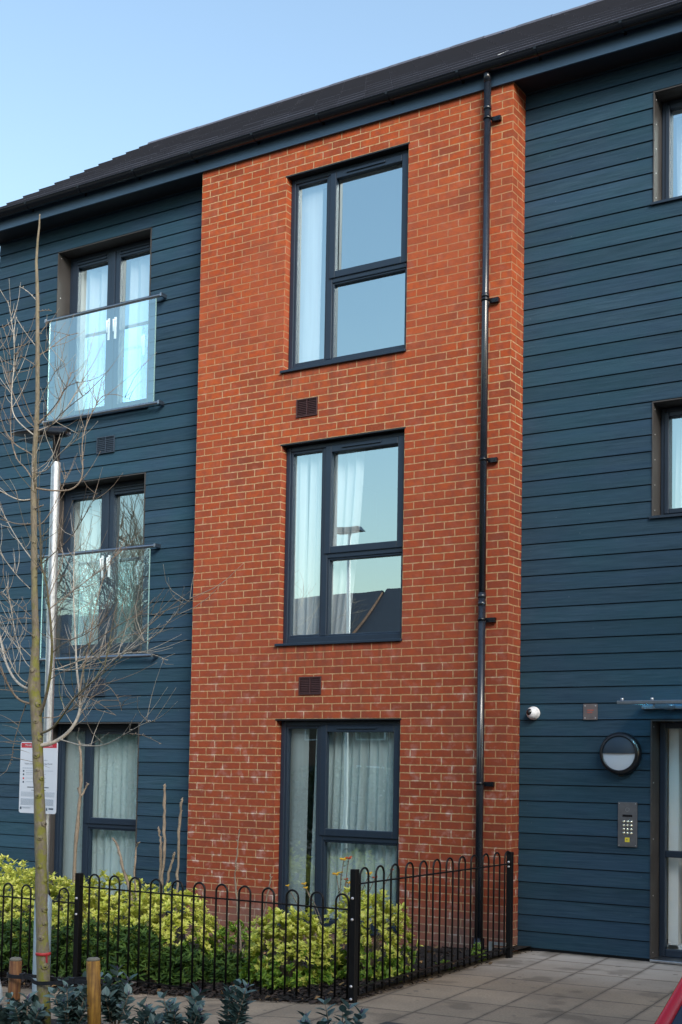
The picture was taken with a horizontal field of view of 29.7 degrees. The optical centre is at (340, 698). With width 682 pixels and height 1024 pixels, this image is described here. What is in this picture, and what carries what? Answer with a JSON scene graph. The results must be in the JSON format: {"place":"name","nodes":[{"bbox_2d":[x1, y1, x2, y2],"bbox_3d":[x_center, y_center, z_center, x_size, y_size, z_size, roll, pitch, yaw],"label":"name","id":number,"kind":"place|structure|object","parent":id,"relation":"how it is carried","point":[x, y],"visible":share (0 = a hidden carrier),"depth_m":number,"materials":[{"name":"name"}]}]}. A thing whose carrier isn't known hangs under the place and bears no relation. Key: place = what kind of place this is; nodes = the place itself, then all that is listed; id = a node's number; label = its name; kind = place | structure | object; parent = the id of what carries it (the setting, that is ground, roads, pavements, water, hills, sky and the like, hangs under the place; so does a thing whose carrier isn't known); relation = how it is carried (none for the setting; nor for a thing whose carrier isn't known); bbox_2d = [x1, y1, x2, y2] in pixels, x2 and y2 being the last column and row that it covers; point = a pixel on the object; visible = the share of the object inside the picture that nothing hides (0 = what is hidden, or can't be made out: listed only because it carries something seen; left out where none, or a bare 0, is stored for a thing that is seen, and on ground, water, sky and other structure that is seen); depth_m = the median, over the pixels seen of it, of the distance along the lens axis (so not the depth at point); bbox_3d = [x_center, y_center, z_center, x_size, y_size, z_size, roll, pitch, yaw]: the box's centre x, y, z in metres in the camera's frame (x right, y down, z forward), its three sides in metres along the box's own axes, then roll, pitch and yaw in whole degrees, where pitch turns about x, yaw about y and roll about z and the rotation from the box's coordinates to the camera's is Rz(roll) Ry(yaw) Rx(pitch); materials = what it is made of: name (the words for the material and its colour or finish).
{"place":"outdoors","nodes":[
{"label":"outdoors","id":0,"kind":"place"},
{"bbox_2d":[0,981,2,1003],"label":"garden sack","id":1,"kind":"object","parent":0,"point":[1,994],"visible":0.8,"depth_m":9.61,"materials":[{"name":"white plastic"}]},
{"bbox_2d":[0,0,595,206],"label":"sky","id":2,"kind":"structure","parent":0,"point":[85,84],"materials":[{"name":"blue"}]},
{"bbox_2d":[0,950,681,1023],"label":"paving","id":3,"kind":"structure","parent":0,"point":[537,987],"depth_m":9.46,"materials":[{"name":"grey concrete"}]},
{"bbox_2d":[11,426,70,991],"bbox_3d":[-2.543,0.106,10.620,0.630,4.722,0.270,-1,-4,32],"label":"lamp post","id":4,"kind":"object","parent":3,"relation":"on","point":[53,433],"visible":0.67,"depth_m":10.55,"materials":[{"name":"metal"}]},
{"bbox_2d":[19,742,57,813],"bbox_3d":[-2.444,0.642,10.491,0.416,0.579,0.066,-1,-4,32],"label":"parking sign","id":5,"kind":"object","parent":4,"relation":"attached to","point":[26,790],"visible":0.57,"depth_m":10.48,"materials":[{"name":"white"}]},
{"bbox_2d":[0,936,531,1004],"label":"planting bed","id":6,"kind":"object","parent":3,"relation":"on","point":[422,951],"visible":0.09,"depth_m":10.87,"materials":[{"name":"brown wood"}]},
{"bbox_2d":[0,919,18,968],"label":"dark green plant","id":7,"kind":"object","parent":6,"relation":"on","point":[4,954],"visible":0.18,"depth_m":11.70,"materials":[{"name":"green plant"}]},
{"bbox_2d":[0,912,64,972],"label":"dark green plant","id":8,"kind":"object","parent":6,"relation":"on","point":[15,929],"visible":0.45,"depth_m":11.29,"materials":[{"name":"green plant"}]},
{"bbox_2d":[0,854,71,954],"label":"yellow leaved shrub","id":9,"kind":"object","parent":6,"relation":"on","point":[4,866],"visible":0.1,"depth_m":12.92,"materials":[{"name":"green plant"}]},
{"bbox_2d":[0,862,110,962],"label":"yellow leaved shrub","id":10,"kind":"object","parent":6,"relation":"on","point":[64,882],"visible":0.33,"depth_m":12.10,"materials":[{"name":"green plant"}]},
{"bbox_2d":[29,916,122,977],"bbox_3d":[-2.181,2.123,10.962,0.905,0.560,0.735,-1,-4,32],"label":"dark green plant","id":11,"kind":"object","parent":6,"relation":"on","point":[62,943],"visible":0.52,"depth_m":10.82,"materials":[{"name":"green plant"}]},
{"bbox_2d":[71,741,88,931],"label":"pruned shrub","id":12,"kind":"object","parent":6,"relation":"on","point":[77,824],"visible":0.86,"depth_m":11.96,"materials":[{"name":"plant"}]},
{"bbox_2d":[51,869,176,968],"bbox_3d":[-2.061,1.987,11.690,1.399,0.888,1.082,-1,-4,32],"label":"yellow leaved shrub","id":13,"kind":"object","parent":6,"relation":"on","point":[103,903],"visible":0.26,"depth_m":11.51,"materials":[{"name":"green plant"}]},
{"bbox_2d":[111,837,140,918],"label":"pruned shrub","id":14,"kind":"object","parent":6,"relation":"on","point":[121,863],"visible":0.73,"depth_m":11.39,"materials":[{"name":"plant"}]},
{"bbox_2d":[91,922,171,983],"bbox_3d":[-1.727,2.086,10.607,0.730,0.537,0.726,2,-3,-11],"label":"dark green plant","id":15,"kind":"object","parent":6,"relation":"on","point":[133,944],"visible":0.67,"depth_m":10.44,"materials":[{"name":"green plant"}]},
{"bbox_2d":[101,883,224,973],"bbox_3d":[-1.544,1.962,11.089,1.161,0.770,1.024,1,-3,-2],"label":"yellow leaved shrub","id":16,"kind":"object","parent":6,"relation":"on","point":[187,916],"visible":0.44,"depth_m":10.92,"materials":[{"name":"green plant"}]},
{"bbox_2d":[157,784,182,932],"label":"pruned shrub","id":17,"kind":"object","parent":6,"relation":"on","point":[161,869],"visible":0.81,"depth_m":11.32,"materials":[{"name":"plant"}]},
{"bbox_2d":[147,940,211,987],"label":"dark green plant","id":18,"kind":"object","parent":6,"relation":"on","point":[175,967],"visible":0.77,"depth_m":10.28,"materials":[{"name":"green plant"}]},
{"bbox_2d":[199,951,250,984],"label":"dark green plant","id":19,"kind":"object","parent":6,"relation":"on","point":[231,965],"visible":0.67,"depth_m":10.21,"materials":[{"name":"green plant"}]},
{"bbox_2d":[204,920,263,958],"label":"yellow leaved shrub","id":20,"kind":"object","parent":6,"relation":"on","point":[231,939],"visible":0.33,"depth_m":11.02,"materials":[{"name":"green plant"}]},
{"bbox_2d":[233,829,272,965],"bbox_3d":[-0.695,1.617,10.427,0.412,1.114,0.081,-1,-4,32],"label":"pruned shrub","id":21,"kind":"object","parent":6,"relation":"on","point":[240,926],"visible":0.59,"depth_m":10.46,"materials":[{"name":"plant"}]},
{"bbox_2d":[0,851,513,1002],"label":"bow top fence","id":22,"kind":"object","parent":6,"relation":"on","point":[353,909],"visible":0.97,"depth_m":10.07,"materials":[{"name":"black metal"}]},
{"bbox_2d":[23,944,501,1000],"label":"fallen leaves","id":23,"kind":"object","parent":6,"relation":"on","point":[277,999],"visible":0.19,"depth_m":10.18,"materials":[{"name":"brown plant"}]},
{"bbox_2d":[239,906,342,989],"bbox_3d":[-0.409,1.912,10.000,0.896,0.647,0.700,-1,-4,32],"label":"yellow leaved shrub","id":24,"kind":"object","parent":6,"relation":"on","point":[303,971],"visible":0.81,"depth_m":9.87,"materials":[{"name":"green plant"}]},
{"bbox_2d":[286,856,393,938],"bbox_3d":[-0.044,1.678,10.684,1.055,0.769,0.193,-1,-4,32],"label":"flowering plant","id":25,"kind":"object","parent":6,"relation":"on","point":[341,875],"visible":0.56,"depth_m":10.67,"materials":[{"name":"green plant"}]},
{"bbox_2d":[313,887,422,981],"bbox_3d":[0.210,1.863,10.225,0.835,0.747,0.835,-1,-4,32],"label":"yellow leaved shrub","id":26,"kind":"object","parent":6,"relation":"on","point":[341,939],"visible":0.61,"depth_m":10.06,"materials":[{"name":"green plant"}]},
{"bbox_2d":[471,942,486,960],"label":"weed","id":27,"kind":"object","parent":6,"relation":"on","point":[472,952],"visible":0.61,"depth_m":11.18,"materials":[{"name":"green plant"}]},
{"bbox_2d":[654,978,681,1023],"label":"parked car","id":28,"kind":"object","parent":3,"relation":"on","point":[671,1013],"visible":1,"depth_m":3.45,"materials":[{"name":"red metal"}]},
{"bbox_2d":[380,1021,401,1023],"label":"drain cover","id":29,"kind":"object","parent":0,"point":[386,1022],"visible":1,"depth_m":8.34,"materials":[{"name":"grey metal"}]},
{"bbox_3d":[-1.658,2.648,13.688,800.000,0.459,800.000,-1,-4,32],"label":"ground","id":30,"kind":"structure","parent":0,"visible":0},
{"bbox_2d":[51,1019,101,1023],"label":"front planting bed","id":31,"kind":"object","parent":30,"relation":"on","point":[53,1021],"visible":0.1,"depth_m":8.66,"materials":[{"name":"green plant"}]},
{"bbox_2d":[0,996,16,1023],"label":"blue green shrub","id":32,"kind":"object","parent":31,"relation":"on","point":[4,1014],"visible":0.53,"depth_m":8.40,"materials":[{"name":"green plant"}]},
{"bbox_2d":[7,957,21,1017],"bbox_3d":[-2.162,1.973,8.512,0.098,0.525,0.082,-1,-4,32],"label":"tree stake","id":33,"kind":"object","parent":31,"relation":"on","point":[15,968],"visible":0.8,"depth_m":8.48,"materials":[{"name":"brown wood"}]},
{"bbox_2d":[4,991,49,1023],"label":"blue green shrub","id":34,"kind":"object","parent":31,"relation":"on","point":[36,1013],"visible":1,"depth_m":8.21,"materials":[{"name":"green plant"}]},
{"bbox_2d":[44,971,87,1023],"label":"blue green shrub","id":35,"kind":"object","parent":31,"relation":"on","point":[71,1007],"visible":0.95,"depth_m":8.10,"materials":[{"name":"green plant"}]},
{"bbox_2d":[86,957,100,1023],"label":"tree stake","id":36,"kind":"object","parent":31,"relation":"on","point":[93,990],"visible":1,"depth_m":8.06,"materials":[{"name":"brown wood"}]},
{"bbox_2d":[7,972,103,984],"bbox_3d":[-1.853,1.808,8.303,0.806,0.079,0.125,-1,-4,32],"label":"tree tie","id":37,"kind":"object","parent":36,"relation":"attached to","point":[70,981],"visible":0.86,"depth_m":8.28,"materials":[{"name":"black rubber"}]},
{"bbox_2d":[0,214,230,1023],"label":"young tree","id":38,"kind":"object","parent":31,"relation":"on","point":[33,689],"visible":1,"depth_m":8.46,"materials":[{"name":"brown plant"}]},
{"bbox_2d":[35,952,50,962],"bbox_3d":[-1.935,1.677,8.364,0.098,0.065,0.099,1,-3,2],"label":"red tape","id":39,"kind":"object","parent":38,"relation":"attached to","point":[46,955],"visible":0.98,"depth_m":8.32,"materials":[{"name":"red plastic"}]},
{"bbox_2d":[100,964,136,1023],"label":"blue green shrub","id":40,"kind":"object","parent":31,"relation":"on","point":[117,993],"visible":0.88,"depth_m":8.32,"materials":[{"name":"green plant"}]},
{"bbox_2d":[116,997,164,1023],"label":"blue green shrub","id":41,"kind":"object","parent":31,"relation":"on","point":[147,1015],"visible":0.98,"depth_m":7.66,"materials":[{"name":"green plant"}]},
{"bbox_2d":[154,982,212,1023],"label":"blue green shrub","id":42,"kind":"object","parent":31,"relation":"on","point":[193,1014],"visible":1,"depth_m":7.49,"materials":[{"name":"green plant"}]},
{"bbox_2d":[216,979,255,1023],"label":"blue green shrub","id":43,"kind":"object","parent":31,"relation":"on","point":[233,1009],"visible":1,"depth_m":7.52,"materials":[{"name":"green plant"}]},
{"bbox_2d":[297,1011,312,1023],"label":"blue green shrub","id":44,"kind":"object","parent":31,"relation":"on","point":[304,1019],"visible":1,"depth_m":6.84,"materials":[{"name":"green plant"}]},
{"bbox_2d":[315,997,367,1023],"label":"blue green shrub","id":45,"kind":"object","parent":31,"relation":"on","point":[361,1014],"visible":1,"depth_m":7.07,"materials":[{"name":"green plant"}]},
{"bbox_2d":[0,0,681,964],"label":"apartment building","id":46,"kind":"structure","parent":30,"relation":"on","point":[490,380],"depth_m":12.74,"materials":[{"name":"red brick"}]},
{"bbox_2d":[71,498,101,644],"bbox_3d":[-3.040,-1.500,15.539,0.606,1.950,0.088,-1,-4,32],"label":"curtain","id":47,"kind":"object","parent":46,"relation":"hanging from","point":[91,520],"visible":0.56,"depth_m":15.57,"materials":[{"name":"white fabric"}]},
{"bbox_2d":[78,269,107,409],"bbox_3d":[-2.951,-4.301,15.660,0.711,1.860,0.089,-1,-4,32],"label":"curtain","id":48,"kind":"object","parent":46,"relation":"hanging from","point":[94,284],"visible":0.5,"depth_m":15.72,"materials":[{"name":"white fabric"}]},
{"bbox_2d":[53,724,137,903],"bbox_3d":[-2.802,1.333,15.070,1.446,2.066,0.102,-1,-4,32],"label":"window","id":49,"kind":"structure","parent":46,"relation":"in","point":[108,803],"depth_m":15.13,"materials":[{"name":"clear glass"}]},
{"bbox_2d":[60,479,143,656],"bbox_3d":[-2.763,-1.520,15.204,1.446,2.059,0.134,-1,-4,32],"label":"window","id":50,"kind":"structure","parent":46,"relation":"in","point":[109,499],"depth_m":15.22,"materials":[{"name":"grey plastic"}]},
{"bbox_2d":[67,239,149,416],"bbox_3d":[-2.715,-4.367,15.353,1.446,2.062,0.134,-1,-4,32],"label":"window","id":51,"kind":"structure","parent":46,"relation":"in","point":[115,257],"depth_m":15.36,"materials":[{"name":"grey plastic"}]},
{"bbox_2d":[126,258,149,401],"bbox_3d":[-2.311,-4.311,15.271,0.612,1.860,0.088,-1,-4,32],"label":"curtain","id":52,"kind":"object","parent":46,"relation":"hanging from","point":[137,353],"visible":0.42,"depth_m":15.33,"materials":[{"name":"white fabric"}]},
{"bbox_2d":[293,454,308,634],"bbox_3d":[-0.430,-1.581,13.430,0.183,2.020,0.027,-1,-3,27],"label":"curtain","id":53,"kind":"object","parent":46,"relation":"hanging from","point":[300,563],"visible":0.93,"depth_m":13.43,"materials":[{"name":"white fabric"}]},
{"bbox_2d":[298,183,322,362],"bbox_3d":[-0.332,-4.418,13.545,0.302,2.000,0.017,-1,-4,34],"label":"curtain","id":54,"kind":"object","parent":46,"relation":"hanging from","point":[310,265],"visible":0.97,"depth_m":13.53,"materials":[{"name":"white fabric"}]},
{"bbox_2d":[305,449,364,634],"bbox_3d":[-0.072,-1.585,13.242,0.687,2.020,0.089,-1,-4,32],"label":"curtain","id":55,"kind":"object","parent":46,"relation":"hanging from","point":[348,477],"visible":0.59,"depth_m":13.22,"materials":[{"name":"white fabric"}]},
{"bbox_2d":[276,720,399,937],"bbox_3d":[-0.036,1.260,12.831,1.491,2.086,0.187,-1,-4,32],"label":"window","id":56,"kind":"structure","parent":46,"relation":"in","point":[340,780],"depth_m":12.92,"materials":[{"name":"clear glass"}]},
{"bbox_2d":[274,432,404,646],"bbox_3d":[0.012,-1.586,12.980,1.491,2.086,0.187,-1,-4,32],"label":"window","id":57,"kind":"structure","parent":46,"relation":"in","point":[329,553],"depth_m":13.09,"materials":[{"name":"grey metal"}]},
{"bbox_2d":[280,149,408,373],"bbox_3d":[0.060,-4.432,13.129,1.491,2.086,0.187,-1,-4,32],"label":"window","id":58,"kind":"structure","parent":46,"relation":"in","point":[334,278],"depth_m":13.24,"materials":[{"name":"grey plastic"}]},
{"bbox_2d":[526,707,539,719],"bbox_3d":[1.770,0.132,11.953,0.124,0.124,0.098,-1,-4,32],"label":"security camera","id":59,"kind":"object","parent":46,"relation":"attached to","point":[532,713],"visible":1,"depth_m":11.93,"materials":[{"name":"white plastic"}]},
{"bbox_2d":[583,704,597,719],"bbox_3d":[2.264,0.118,11.696,0.136,0.146,0.009,-1,-4,32],"label":"metal plate","id":60,"kind":"object","parent":46,"relation":"attached to","point":[590,711],"visible":1,"depth_m":11.69,"materials":[{"name":"metal"}]},
{"bbox_2d":[600,732,641,775],"bbox_3d":[2.484,0.493,11.472,0.380,0.394,0.115,-1,-4,32],"label":"bulkhead lamp","id":61,"kind":"object","parent":46,"relation":"attached to","point":[620,753],"visible":1,"depth_m":11.43,"materials":[{"name":"black plastic"}]},
{"bbox_2d":[618,802,636,846],"bbox_3d":[2.546,1.118,11.450,0.176,0.396,0.020,-1,-4,32],"label":"entry keypad","id":62,"kind":"object","parent":46,"relation":"attached to","point":[627,824],"visible":1,"depth_m":11.45,"materials":[{"name":"metal"}]},
{"bbox_2d":[659,722,681,957],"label":"entrance door","id":63,"kind":"structure","parent":46,"relation":"in","point":[664,853],"depth_m":11.49,"materials":[{"name":"grey metal"}]},
{"bbox_2d":[661,406,681,514],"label":"window","id":64,"kind":"structure","parent":46,"relation":"in","point":[666,413],"depth_m":11.65,"materials":[{"name":"grey metal"}]},
{"bbox_2d":[662,98,681,199],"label":"window","id":65,"kind":"structure","parent":46,"relation":"in","point":[674,105],"depth_m":11.80,"materials":[{"name":"grey metal"}]},
{"bbox_2d":[675,418,681,507],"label":"curtain","id":66,"kind":"object","parent":46,"relation":"hanging from","point":[678,496],"visible":0.87,"depth_m":11.79,"materials":[{"name":"white fabric"}]},
{"bbox_2d":[677,118,681,195],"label":"curtain","id":67,"kind":"object","parent":46,"relation":"hanging from","point":[679,157],"visible":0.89,"depth_m":11.94,"materials":[{"name":"white fabric"}]}
]}

